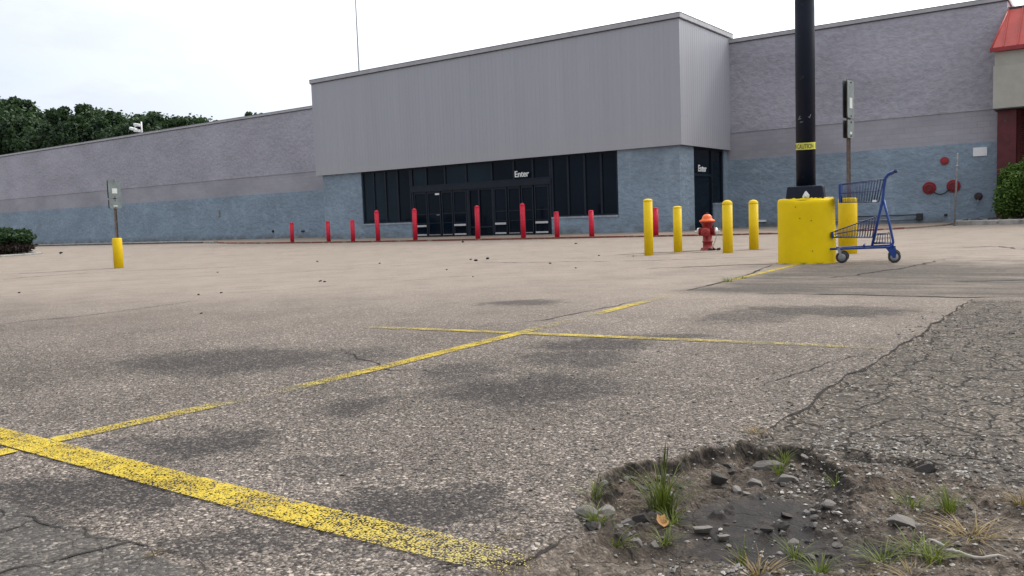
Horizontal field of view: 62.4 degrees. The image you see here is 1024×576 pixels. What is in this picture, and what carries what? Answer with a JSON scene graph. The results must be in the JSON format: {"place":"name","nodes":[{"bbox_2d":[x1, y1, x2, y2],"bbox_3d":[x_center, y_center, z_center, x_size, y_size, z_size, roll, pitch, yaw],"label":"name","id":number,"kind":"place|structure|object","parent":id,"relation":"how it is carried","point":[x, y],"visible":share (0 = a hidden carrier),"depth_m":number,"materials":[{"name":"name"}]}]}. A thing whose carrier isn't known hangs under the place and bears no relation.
{"place":"outdoors","nodes":[
{"label":"outdoors","id":0,"kind":"place"},
{"bbox_2d":[33,222,952,244],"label":"pavement","id":1,"kind":"structure","parent":0,"point":[762,230],"depth_m":33.24,"materials":[{"name":"concrete"}]},
{"bbox_2d":[290,222,293,241],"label":"red bollard","id":2,"kind":"object","parent":1,"relation":"on","point":[291,231],"visible":0.95,"depth_m":39.55,"materials":[{"name":"metal"}]},
{"bbox_2d":[325,221,330,241],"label":"red bollard","id":3,"kind":"object","parent":1,"relation":"on","point":[328,236],"visible":0.96,"depth_m":37.31,"materials":[{"name":"metal"}]},
{"bbox_2d":[350,220,354,240],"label":"red bollard","id":4,"kind":"object","parent":1,"relation":"on","point":[352,227],"visible":0.94,"depth_m":36.15,"materials":[{"name":"metal"}]},
{"bbox_2d":[374,210,379,240],"bbox_3d":[-5.627,-2.528,35.339,0.190,1.450,0.191,-2,5,5],"label":"red bollard","id":5,"kind":"object","parent":1,"relation":"on","point":[377,225],"visible":0.94,"depth_m":35.26,"materials":[{"name":"metal"}]},
{"bbox_2d":[412,208,417,239],"bbox_3d":[-3.920,-2.490,34.128,0.191,1.450,0.190,-2,5,-7],"label":"red bollard","id":6,"kind":"object","parent":1,"relation":"on","point":[414,221],"visible":0.93,"depth_m":34.05,"materials":[{"name":"metal"}]},
{"bbox_2d":[474,205,479,238],"bbox_3d":[-1.317,-2.432,32.264,0.191,1.450,0.191,-3,5,-20],"label":"red bollard","id":7,"kind":"object","parent":1,"relation":"on","point":[477,223],"visible":0.94,"depth_m":32.19,"materials":[{"name":"metal"}]},
{"bbox_2d":[520,203,525,237],"bbox_3d":[0.404,-2.393,31.030,0.191,1.450,0.190,-5,5,-30],"label":"red bollard","id":8,"kind":"object","parent":1,"relation":"on","point":[522,220],"visible":0.96,"depth_m":30.95,"materials":[{"name":"metal"}]},
{"bbox_2d":[554,211,559,236],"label":"red bollard","id":9,"kind":"object","parent":1,"relation":"on","point":[556,224],"visible":0.94,"depth_m":30.12,"materials":[{"name":"metal"}]},
{"bbox_2d":[588,210,593,236],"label":"red bollard","id":10,"kind":"object","parent":1,"relation":"on","point":[591,221],"visible":0.96,"depth_m":29.28,"materials":[{"name":"metal"}]},
{"bbox_2d":[653,207,658,234],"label":"red bollard","id":11,"kind":"object","parent":1,"relation":"on","point":[655,222],"visible":0.91,"depth_m":27.87,"materials":[{"name":"metal"}]},
{"bbox_2d":[0,224,1023,575],"bbox_3d":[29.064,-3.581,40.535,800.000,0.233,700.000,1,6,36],"label":"ground","id":12,"kind":"structure","parent":0,"point":[144,350],"depth_m":3.27,"materials":[{"name":"asphalt"}]},
{"bbox_2d":[0,96,40,154],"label":"broadleaf tree","id":13,"kind":"object","parent":12,"relation":"on","point":[15,105],"visible":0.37,"depth_m":158.76,"materials":[{"name":"green plant"}]},
{"bbox_2d":[0,251,41,256],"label":"kerb","id":14,"kind":"structure","parent":12,"relation":"on","point":[24,254],"depth_m":34.05,"materials":[{"name":"concrete"}]},
{"bbox_2d":[0,111,44,154],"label":"broadleaf tree","id":15,"kind":"object","parent":12,"relation":"on","point":[12,127],"visible":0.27,"depth_m":152.05,"materials":[{"name":"green plant"}]},
{"bbox_2d":[0,95,44,118],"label":"broadleaf tree","id":16,"kind":"object","parent":12,"relation":"on","point":[40,114],"visible":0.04,"depth_m":182.14,"materials":[{"name":"green plant"}]},
{"bbox_2d":[0,119,45,153],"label":"broadleaf tree","id":17,"kind":"object","parent":12,"relation":"on","point":[15,137],"visible":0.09,"depth_m":153.40,"materials":[{"name":"green plant"}]},
{"bbox_2d":[9,115,75,152],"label":"broadleaf tree","id":18,"kind":"object","parent":12,"relation":"on","point":[23,145],"visible":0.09,"depth_m":149.59,"materials":[{"name":"green plant"}]},
{"bbox_2d":[0,542,125,572],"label":"pavement crack","id":19,"kind":"object","parent":12,"relation":"on","point":[66,556],"visible":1,"depth_m":1.84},
{"bbox_2d":[24,103,112,147],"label":"broadleaf tree","id":20,"kind":"object","parent":12,"relation":"on","point":[53,116],"visible":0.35,"depth_m":141.27,"materials":[{"name":"green plant"}]},
{"bbox_2d":[42,110,119,146],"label":"broadleaf tree","id":21,"kind":"object","parent":12,"relation":"on","point":[61,127],"visible":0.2,"depth_m":138.45,"materials":[{"name":"green plant"}]},
{"bbox_2d":[65,114,129,144],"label":"broadleaf tree","id":22,"kind":"object","parent":12,"relation":"on","point":[99,121],"visible":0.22,"depth_m":139.77,"materials":[{"name":"green plant"}]},
{"bbox_2d":[96,123,127,139],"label":"broadleaf tree","id":23,"kind":"object","parent":12,"relation":"on","point":[106,133],"visible":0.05,"depth_m":135.26,"materials":[{"name":"green plant"}]},
{"bbox_2d":[107,180,123,267],"bbox_3d":[-10.164,-1.543,21.704,0.236,2.470,0.310,2,5,42],"label":"sign post","id":24,"kind":"object","parent":12,"relation":"on","point":[113,191],"visible":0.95,"depth_m":21.65,"materials":[{"name":"metal"}]},
{"bbox_2d":[0,509,236,575],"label":"pavement crack","id":25,"kind":"object","parent":12,"relation":"on","point":[34,518],"visible":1,"depth_m":1.93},
{"bbox_2d":[36,242,202,245],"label":"gutter dirt","id":26,"kind":"structure","parent":12,"relation":"on","point":[122,244],"depth_m":55.36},
{"bbox_2d":[35,241,217,245],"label":"kerb","id":27,"kind":"structure","parent":12,"relation":"on","point":[213,242],"depth_m":54.63,"materials":[{"name":"concrete"}]},
{"bbox_2d":[217,227,904,243],"bbox_3d":[-3.764,-2.079,36.393,37.564,0.109,4.145,1,6,37],"label":"red kerb marking","id":28,"kind":"object","parent":27,"relation":"on","point":[498,238],"visible":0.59,"depth_m":31.62,"materials":[{"name":"paint"}]},
{"bbox_2d":[112,111,175,136],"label":"broadleaf tree","id":29,"kind":"object","parent":12,"relation":"on","point":[138,119],"visible":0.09,"depth_m":131.79,"materials":[{"name":"green plant"}]},
{"bbox_2d":[139,113,178,131],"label":"broadleaf tree","id":30,"kind":"object","parent":12,"relation":"on","point":[153,117],"visible":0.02,"depth_m":130.12,"materials":[{"name":"green plant"}]},
{"bbox_2d":[146,115,208,130],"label":"broadleaf tree","id":31,"kind":"object","parent":12,"relation":"on","point":[177,121],"visible":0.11,"depth_m":127.56,"materials":[{"name":"green plant"}]},
{"bbox_2d":[0,427,536,573],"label":"parking line","id":32,"kind":"object","parent":12,"relation":"on","point":[116,470],"visible":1,"depth_m":2.18,"materials":[{"name":"yellow paint"}]},
{"bbox_2d":[50,295,672,440],"bbox_3d":[-0.002,0.273,5.019,0.185,0.021,5.330,1,6,35],"label":"parking line","id":33,"kind":"object","parent":12,"relation":"on","point":[60,438],"visible":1,"depth_m":3.85,"materials":[{"name":"yellow paint"}]},
{"bbox_2d":[368,326,509,332],"bbox_3d":[-0.518,0.261,5.355,1.147,0.003,0.087,1,5,30],"label":"parking line","id":34,"kind":"object","parent":12,"relation":"on","point":[447,329],"visible":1,"depth_m":5.29,"materials":[{"name":"yellow paint"}]},
{"bbox_2d":[430,535,574,568],"bbox_3d":[0.004,0.559,1.755,0.349,0.012,0.062,-5,5,-28],"label":"pavement crack","id":35,"kind":"object","parent":12,"relation":"on","point":[549,547],"visible":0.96,"depth_m":1.74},
{"bbox_2d":[0,0,1013,243],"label":"store building","id":36,"kind":"structure","parent":12,"relation":"on","point":[613,126],"depth_m":35.45,"materials":[{"name":"concrete"}]},
{"bbox_2d":[129,122,142,132],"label":"floodlight","id":37,"kind":"object","parent":36,"relation":"attached to","point":[134,129],"visible":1,"depth_m":61.83,"materials":[{"name":"white paint"}]},
{"bbox_2d":[355,0,359,70],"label":"mast","id":38,"kind":"object","parent":36,"relation":"on","point":[357,36],"visible":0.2,"depth_m":98.68,"materials":[{"name":"metal"}]},
{"bbox_2d":[361,168,411,223],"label":"storefront window","id":39,"kind":"structure","parent":36,"relation":"in","point":[388,192],"depth_m":41.22,"materials":[{"name":"black glass"}]},
{"bbox_2d":[414,192,428,236],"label":"sliding door","id":40,"kind":"structure","parent":36,"relation":"in","point":[420,198],"depth_m":40.03,"materials":[{"name":"black glass"}]},
{"bbox_2d":[427,191,442,236],"bbox_3d":[-3.623,-3.439,39.568,0.800,2.150,0.115,1,6,36],"label":"sliding door","id":41,"kind":"structure","parent":36,"relation":"in","point":[433,198],"depth_m":39.56,"materials":[{"name":"black glass"}]},
{"bbox_2d":[441,190,453,236],"bbox_3d":[-2.981,-3.425,39.108,0.660,2.150,0.115,1,6,36],"label":"sliding door","id":42,"kind":"structure","parent":36,"relation":"in","point":[446,196],"depth_m":39.11,"materials":[{"name":"black glass"}]},
{"bbox_2d":[453,189,467,235],"bbox_3d":[-2.363,-3.411,38.666,0.780,2.150,0.115,1,6,36],"label":"sliding door","id":43,"kind":"structure","parent":36,"relation":"in","point":[459,196],"depth_m":38.67,"materials":[{"name":"black glass"}]},
{"bbox_2d":[410,156,550,187],"bbox_3d":[-1.565,-5.171,37.956,7.930,0.916,0.120,1,6,36],"label":"transom window","id":44,"kind":"structure","parent":36,"relation":"in","point":[537,167],"depth_m":37.79,"materials":[{"name":"black glass"}]},
{"bbox_2d":[468,188,492,235],"bbox_3d":[-1.358,-3.392,38.000,1.420,2.150,0.120,1,6,36],"label":"fixed entrance window","id":45,"kind":"structure","parent":36,"relation":"in","point":[482,197],"depth_m":37.96,"materials":[{"name":"black glass"}]},
{"bbox_2d":[494,187,508,234],"bbox_3d":[-0.492,-3.369,37.329,0.700,2.150,0.115,1,6,36],"label":"sliding door","id":46,"kind":"structure","parent":36,"relation":"in","point":[500,193],"depth_m":37.32,"materials":[{"name":"black glass"}]},
{"bbox_2d":[507,186,520,234],"bbox_3d":[0.110,-3.355,36.898,0.660,2.150,0.115,1,6,36],"label":"sliding door","id":47,"kind":"structure","parent":36,"relation":"in","point":[514,192],"depth_m":36.91,"materials":[{"name":"black glass"}]},
{"bbox_2d":[521,185,534,234],"bbox_3d":[0.679,-3.342,36.491,0.620,2.150,0.115,1,6,36],"label":"sliding door","id":48,"kind":"structure","parent":36,"relation":"in","point":[527,192],"depth_m":36.47,"materials":[{"name":"black glass"}]},
{"bbox_2d":[534,184,549,234],"bbox_3d":[1.281,-3.329,36.061,0.740,2.150,0.115,1,6,36],"label":"sliding door","id":49,"kind":"structure","parent":36,"relation":"in","point":[541,192],"depth_m":36.07,"materials":[{"name":"black glass"}]},
{"bbox_2d":[550,150,618,216],"bbox_3d":[2.995,-4.250,34.784,3.190,2.561,0.120,1,6,36],"label":"storefront window","id":50,"kind":"structure","parent":36,"relation":"in","point":[581,183],"depth_m":34.75,"materials":[{"name":"black glass"}]},
{"bbox_2d":[694,147,722,229],"bbox_3d":[8.008,-4.042,34.657,0.120,3.316,3.160,1,6,36],"label":"entrance door","id":51,"kind":"structure","parent":36,"relation":"in","point":[708,185],"depth_m":34.62,"materials":[{"name":"black glass"}]},
{"bbox_2d":[835,213,922,221],"bbox_3d":[13.976,-2.716,32.857,3.620,0.262,0.160,1,6,36],"label":"conduit","id":52,"kind":"object","parent":36,"relation":"attached to","point":[919,216],"visible":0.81,"depth_m":32.22,"materials":[{"name":"metal"}]},
{"bbox_2d":[922,182,935,193],"bbox_3d":[15.586,-3.735,31.585,0.470,0.470,0.170,1,6,36],"label":"hose connection","id":53,"kind":"object","parent":36,"relation":"attached to","point":[928,187],"visible":1,"depth_m":31.57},
{"bbox_2d":[946,180,960,192],"bbox_3d":[16.244,-3.750,31.112,0.470,0.470,0.170,1,6,36],"label":"hose connection","id":54,"kind":"object","parent":36,"relation":"attached to","point":[950,185],"visible":0.85,"depth_m":31.10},
{"bbox_2d":[973,147,986,155],"bbox_3d":[16.928,-4.929,30.562,0.450,0.310,0.040,1,6,36],"label":"blank sign","id":55,"kind":"object","parent":36,"relation":"attached to","point":[980,151],"visible":1,"depth_m":30.54,"materials":[{"name":"metal"}]},
{"bbox_2d":[574,505,597,517],"bbox_3d":[0.169,0.517,1.960,0.053,0.028,0.039,-3,5,-15],"label":"asphalt chunk","id":56,"kind":"object","parent":12,"relation":"on","point":[579,510],"visible":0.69,"depth_m":1.95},
{"bbox_2d":[567,471,620,499],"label":"grass tuft","id":57,"kind":"object","parent":12,"relation":"on","point":[594,489],"visible":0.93,"depth_m":2.13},
{"bbox_2d":[575,500,621,527],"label":"grass tuft","id":58,"kind":"object","parent":12,"relation":"on","point":[595,517],"visible":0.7,"depth_m":1.94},
{"bbox_2d":[597,504,614,517],"bbox_3d":[0.215,0.531,1.994,0.056,0.030,0.047,-2,5,6],"label":"asphalt chunk","id":59,"kind":"object","parent":12,"relation":"on","point":[606,508],"visible":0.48,"depth_m":1.98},
{"bbox_2d":[606,522,647,549],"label":"grass tuft","id":60,"kind":"object","parent":12,"relation":"on","point":[624,539],"visible":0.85,"depth_m":1.88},
{"bbox_2d":[620,518,635,524],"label":"asphalt chunk","id":61,"kind":"object","parent":12,"relation":"on","point":[628,521],"visible":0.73,"depth_m":2.04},
{"bbox_2d":[632,512,650,522],"bbox_3d":[0.317,0.561,2.056,0.045,0.032,0.028,1,6,33],"label":"asphalt chunk","id":62,"kind":"object","parent":12,"relation":"on","point":[637,518],"visible":0.88,"depth_m":2.05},
{"bbox_2d":[643,199,653,255],"bbox_3d":[2.343,-0.970,14.510,0.160,1.120,0.160,1,6,36],"label":"yellow bollard","id":63,"kind":"object","parent":12,"relation":"on","point":[648,225],"visible":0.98,"depth_m":14.45,"materials":[{"name":"metal"}]},
{"bbox_2d":[614,440,710,518],"bbox_3d":[0.369,0.472,2.109,0.260,0.198,0.260,1,6,36],"label":"grass tuft","id":64,"kind":"object","parent":12,"relation":"on","point":[661,495],"visible":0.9,"depth_m":2.11,"materials":[{"name":"plant"}]},
{"bbox_2d":[656,514,668,526],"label":"dry leaf","id":65,"kind":"object","parent":12,"relation":"on","point":[661,519],"visible":1,"depth_m":2.02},
{"bbox_2d":[646,525,685,547],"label":"grass tuft","id":66,"kind":"object","parent":12,"relation":"on","point":[665,539],"visible":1,"depth_m":1.92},
{"bbox_2d":[642,503,698,529],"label":"grass tuft","id":67,"kind":"object","parent":12,"relation":"on","point":[673,520],"visible":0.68,"depth_m":2.05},
{"bbox_2d":[673,206,681,251],"bbox_3d":[3.021,-0.998,15.405,0.160,0.990,0.160,1,6,36],"label":"yellow bollard","id":68,"kind":"object","parent":12,"relation":"on","point":[677,224],"visible":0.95,"depth_m":15.34,"materials":[{"name":"metal"}]},
{"bbox_2d":[692,525,712,532],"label":"asphalt chunk","id":69,"kind":"object","parent":12,"relation":"on","point":[703,529],"visible":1,"depth_m":1.96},
{"bbox_2d":[522,332,887,348],"bbox_3d":[0.927,0.275,4.512,1.980,0.002,0.081,1,5,30],"label":"parking line","id":70,"kind":"object","parent":12,"relation":"on","point":[668,339],"visible":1,"depth_m":4.61,"materials":[{"name":"yellow paint"}]},
{"bbox_2d":[695,212,719,250],"bbox_3d":[3.643,-1.031,15.758,0.361,0.755,0.346,-3,5,-16],"label":"fire hydrant","id":71,"kind":"object","parent":12,"relation":"on","point":[707,231],"visible":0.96,"depth_m":15.67,"materials":[{"name":"red metal"}]},
{"bbox_2d":[711,470,727,484],"bbox_3d":[0.568,0.524,2.317,0.049,0.040,0.047,7,-4,23],"label":"asphalt chunk","id":72,"kind":"object","parent":12,"relation":"on","point":[718,478],"visible":0.96,"depth_m":2.31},
{"bbox_2d":[717,534,730,540],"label":"asphalt chunk","id":73,"kind":"object","parent":12,"relation":"on","point":[723,537],"visible":1,"depth_m":1.91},
{"bbox_2d":[722,200,732,252],"bbox_3d":[3.643,-0.965,14.282,0.175,1.040,0.175,1,6,36],"label":"yellow bollard","id":74,"kind":"object","parent":12,"relation":"on","point":[727,223],"visible":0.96,"depth_m":14.21,"materials":[{"name":"metal"}]},
{"bbox_2d":[722,533,753,566],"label":"grass tuft","id":75,"kind":"object","parent":12,"relation":"on","point":[740,554],"visible":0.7,"depth_m":1.75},
{"bbox_2d":[707,545,794,575],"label":"grass tuft","id":76,"kind":"object","parent":12,"relation":"on","point":[758,569],"visible":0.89,"depth_m":1.70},
{"bbox_2d":[748,200,758,249],"bbox_3d":[4.394,-1.079,15.362,0.175,1.050,0.175,1,6,36],"label":"yellow bollard","id":77,"kind":"object","parent":12,"relation":"on","point":[753,227],"visible":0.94,"depth_m":15.29,"materials":[{"name":"metal"}]},
{"bbox_2d":[746,478,762,486],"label":"asphalt chunk","id":78,"kind":"object","parent":12,"relation":"on","point":[752,481],"visible":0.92,"depth_m":2.30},
{"bbox_2d":[740,424,776,436],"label":"grass tuft","id":79,"kind":"object","parent":12,"relation":"on","point":[753,431],"visible":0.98,"depth_m":2.63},
{"bbox_2d":[721,265,796,282],"bbox_3d":[2.709,-0.168,9.095,0.093,0.006,2.703,1,6,33],"label":"parking line","id":80,"kind":"object","parent":12,"relation":"on","point":[763,272],"visible":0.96,"depth_m":9.08,"materials":[{"name":"yellow paint"}]},
{"bbox_2d":[760,524,774,531],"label":"asphalt chunk","id":81,"kind":"object","parent":12,"relation":"on","point":[765,528],"visible":1,"depth_m":1.92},
{"bbox_2d":[752,460,784,469],"bbox_3d":[0.743,0.512,2.445,0.099,0.031,0.053,-4,-6,1],"label":"asphalt chunk","id":82,"kind":"object","parent":12,"relation":"on","point":[762,465],"visible":0.8,"depth_m":2.43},
{"bbox_2d":[767,456,791,474],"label":"grass tuft","id":83,"kind":"object","parent":12,"relation":"on","point":[780,471],"visible":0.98,"depth_m":2.40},
{"bbox_2d":[771,447,796,465],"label":"grass tuft","id":84,"kind":"object","parent":12,"relation":"on","point":[783,457],"visible":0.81,"depth_m":2.48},
{"bbox_2d":[778,521,789,529],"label":"asphalt chunk","id":85,"kind":"object","parent":12,"relation":"on","point":[783,525],"visible":1,"depth_m":1.96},
{"bbox_2d":[776,474,798,482],"bbox_3d":[0.764,0.526,2.333,0.064,0.026,0.048,1,6,34],"label":"asphalt chunk","id":86,"kind":"object","parent":12,"relation":"on","point":[784,478],"visible":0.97,"depth_m":2.32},
{"bbox_2d":[766,534,823,562],"bbox_3d":[0.598,0.559,1.787,0.146,0.042,0.104,1,6,36],"label":"grass tuft","id":87,"kind":"object","parent":12,"relation":"on","point":[793,556],"visible":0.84,"depth_m":1.80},
{"bbox_2d":[777,0,835,263],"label":"lamp post","id":88,"kind":"object","parent":12,"relation":"on","point":[806,227],"visible":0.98,"depth_m":10.31,"materials":[{"name":"yellow paint"}]},
{"bbox_2d":[788,549,856,575],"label":"grass tuft","id":89,"kind":"object","parent":12,"relation":"on","point":[823,568],"visible":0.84,"depth_m":1.70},
{"bbox_2d":[822,499,835,507],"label":"asphalt chunk","id":90,"kind":"object","parent":12,"relation":"on","point":[827,503],"visible":1,"depth_m":2.03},
{"bbox_2d":[838,79,856,253],"bbox_3d":[4.941,-1.678,12.446,0.265,2.740,0.310,2,6,38],"label":"sign post","id":91,"kind":"object","parent":12,"relation":"on","point":[847,214],"visible":0.8,"depth_m":12.38,"materials":[{"name":"yellow paint"}]},
{"bbox_2d":[830,169,900,262],"bbox_3d":[4.281,-0.861,10.245,0.787,1.094,0.502,0,5,24],"label":"shopping cart","id":92,"kind":"object","parent":12,"relation":"on","point":[842,255],"visible":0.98,"depth_m":10.11,"materials":[{"name":"blue metal"}]},
{"bbox_2d":[758,293,973,297],"bbox_3d":[2.755,0.057,6.314,1.841,0.001,0.140,1,5,31],"label":"pavement crack","id":93,"kind":"object","parent":12,"relation":"on","point":[862,294],"visible":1,"depth_m":6.32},
{"bbox_2d":[766,299,972,429],"bbox_3d":[1.995,0.265,4.250,0.060,0.024,4.051,1,6,37],"label":"pavement crack","id":94,"kind":"object","parent":12,"relation":"on","point":[817,395],"visible":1,"depth_m":3.52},
{"bbox_2d":[842,536,918,570],"bbox_3d":[0.750,0.547,1.729,0.159,0.047,0.164,1,6,36],"label":"grass tuft","id":95,"kind":"object","parent":12,"relation":"on","point":[885,556],"visible":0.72,"depth_m":1.74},
{"bbox_2d":[885,514,917,528],"bbox_3d":[0.889,0.532,1.927,0.072,0.021,0.059,13,11,9],"label":"asphalt chunk","id":96,"kind":"object","parent":12,"relation":"on","point":[895,519],"visible":0.92,"depth_m":1.92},
{"bbox_2d":[860,556,942,575],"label":"grass tuft","id":97,"kind":"object","parent":12,"relation":"on","point":[906,565],"visible":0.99,"depth_m":1.66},
{"bbox_2d":[880,481,936,511],"bbox_3d":[0.956,0.509,2.025,0.142,0.046,0.146,1,6,36],"label":"grass tuft","id":98,"kind":"object","parent":12,"relation":"on","point":[911,504],"visible":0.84,"depth_m":2.03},
{"bbox_2d":[870,525,961,563],"bbox_3d":[0.832,0.533,1.736,0.179,0.038,0.162,-6,6,-37],"label":"grass tuft","id":99,"kind":"object","parent":12,"relation":"on","point":[909,547],"visible":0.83,"depth_m":1.76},
{"bbox_2d":[914,463,935,473],"bbox_3d":[1.103,0.486,2.258,0.054,0.038,0.031,-5,-2,7],"label":"asphalt chunk","id":100,"kind":"object","parent":12,"relation":"on","point":[926,468],"visible":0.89,"depth_m":2.25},
{"bbox_2d":[906,530,975,565],"bbox_3d":[0.851,0.531,1.690,0.138,0.043,0.151,1,6,36],"label":"grass tuft","id":101,"kind":"object","parent":12,"relation":"on","point":[936,556],"visible":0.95,"depth_m":1.70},
{"bbox_2d":[916,481,975,515],"bbox_3d":[1.023,0.501,1.978,0.144,0.068,0.147,1,6,36],"label":"grass tuft","id":102,"kind":"object","parent":12,"relation":"on","point":[946,505],"visible":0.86,"depth_m":1.98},
{"bbox_2d":[953,153,958,225],"bbox_3d":[14.715,-3.234,28.011,0.090,2.450,0.088,4,7,35],"label":"pipe post","id":103,"kind":"object","parent":12,"relation":"on","point":[956,179],"visible":0.87,"depth_m":27.98,"materials":[{"name":"metal"}]},
{"bbox_2d":[902,507,1019,554],"bbox_3d":[0.973,0.520,1.813,0.293,0.033,0.275,1,6,36],"label":"grass tuft","id":104,"kind":"object","parent":12,"relation":"on","point":[962,533],"visible":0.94,"depth_m":1.82,"materials":[{"name":"plant"}]},
{"bbox_2d":[928,538,1006,558],"bbox_3d":[0.910,0.528,1.693,0.141,0.026,0.017,1,6,34],"label":"stick","id":105,"kind":"object","parent":12,"relation":"on","point":[966,554],"visible":0.99,"depth_m":1.69,"materials":[{"name":"brown wood"}]},
{"bbox_2d":[990,5,1023,218],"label":"shop building","id":106,"kind":"structure","parent":12,"relation":"on","point":[1008,85],"depth_m":29.23,"materials":[{"name":"beige paint"}]},
{"bbox_2d":[995,488,1023,506],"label":"grass tuft","id":107,"kind":"object","parent":12,"relation":"on","point":[1016,502],"visible":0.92,"depth_m":1.98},
{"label":"planting island","id":108,"kind":"structure","parent":12,"relation":"on","visible":0},
{"bbox_2d":[0,226,38,253],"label":"hedge shrub","id":109,"kind":"object","parent":108,"relation":"on","point":[16,240],"visible":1,"depth_m":35.77,"materials":[{"name":"green plant"}]},
{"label":"planting bed","id":110,"kind":"structure","parent":12,"relation":"on","visible":0},
{"bbox_2d":[953,219,1023,225],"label":"kerb","id":111,"kind":"structure","parent":110,"relation":"on","point":[960,222],"depth_m":27.71,"materials":[{"name":"concrete"}]},
{"bbox_2d":[991,155,1023,218],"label":"round shrub","id":112,"kind":"object","parent":110,"relation":"on","point":[1008,199],"visible":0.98,"depth_m":27.95,"materials":[{"name":"green plant"}]},
{"bbox_2d":[0,0,1023,121],"label":"sky","id":113,"kind":"structure","parent":0,"point":[219,59],"materials":[{"name":"white"}]},
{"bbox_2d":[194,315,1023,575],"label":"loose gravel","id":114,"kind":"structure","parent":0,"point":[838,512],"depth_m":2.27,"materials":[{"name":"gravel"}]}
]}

